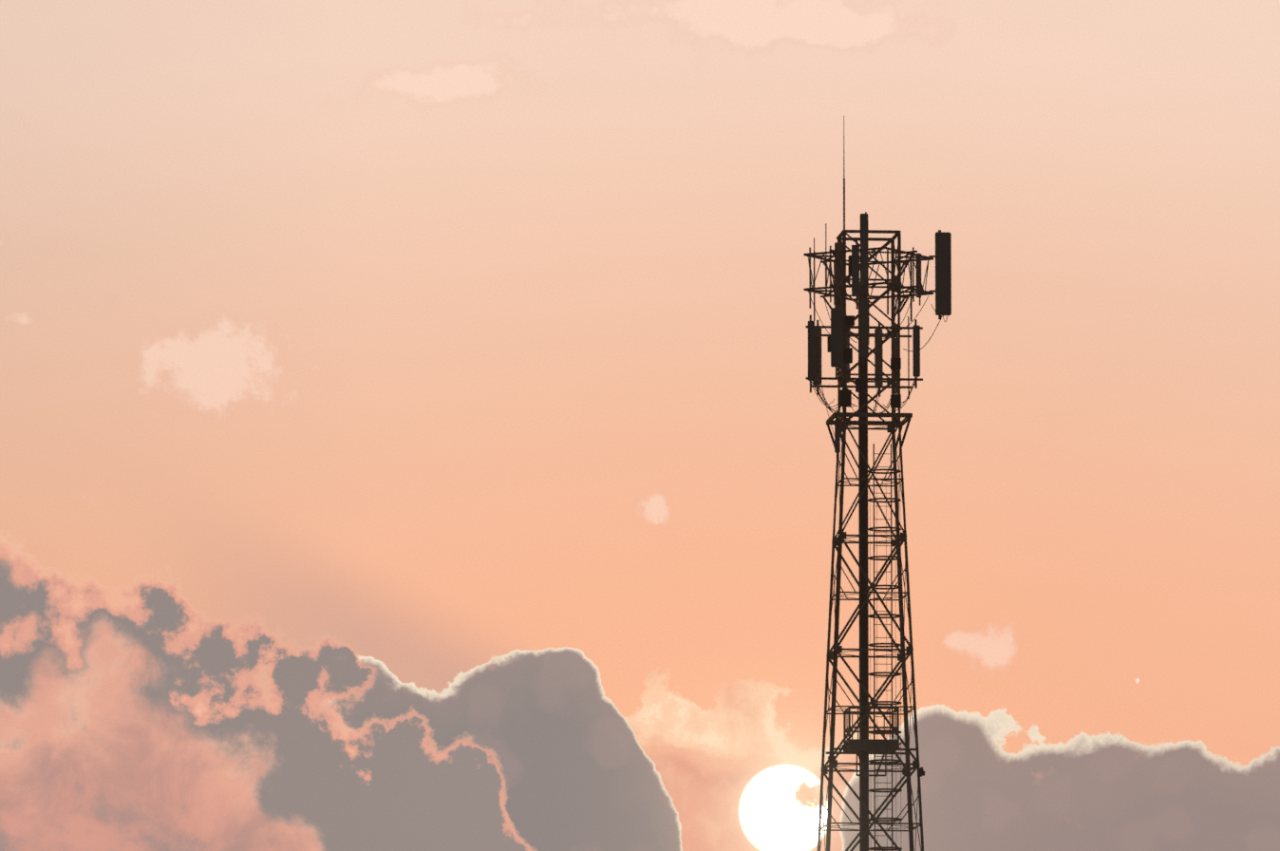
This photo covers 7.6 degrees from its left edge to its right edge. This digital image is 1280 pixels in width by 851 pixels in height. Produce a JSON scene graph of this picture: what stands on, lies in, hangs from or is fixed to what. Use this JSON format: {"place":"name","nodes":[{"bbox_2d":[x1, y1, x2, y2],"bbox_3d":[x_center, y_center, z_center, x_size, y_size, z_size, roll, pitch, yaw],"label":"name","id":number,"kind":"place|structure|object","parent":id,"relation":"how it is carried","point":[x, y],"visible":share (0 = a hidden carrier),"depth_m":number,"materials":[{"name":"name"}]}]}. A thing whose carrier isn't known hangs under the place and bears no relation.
{"place":"outdoors","nodes":[
{"label":"outdoors","id":0,"kind":"place"},
{"bbox_2d":[0,0,1279,850],"label":"sky","id":1,"kind":"structure","parent":0,"point":[414,436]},
{"label":"ground","id":2,"kind":"structure","parent":0,"visible":0},
{"bbox_3d":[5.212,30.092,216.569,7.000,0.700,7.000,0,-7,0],"label":"concrete tower pad","id":3,"kind":"object","parent":2,"relation":"on","visible":0},
{"bbox_2d":[803,115,951,850],"bbox_3d":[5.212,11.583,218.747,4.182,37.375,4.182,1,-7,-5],"label":"telecom tower","id":4,"kind":"structure","parent":3,"relation":"on","point":[863,746],"depth_m":219.56,"materials":[{"name":"metal"}]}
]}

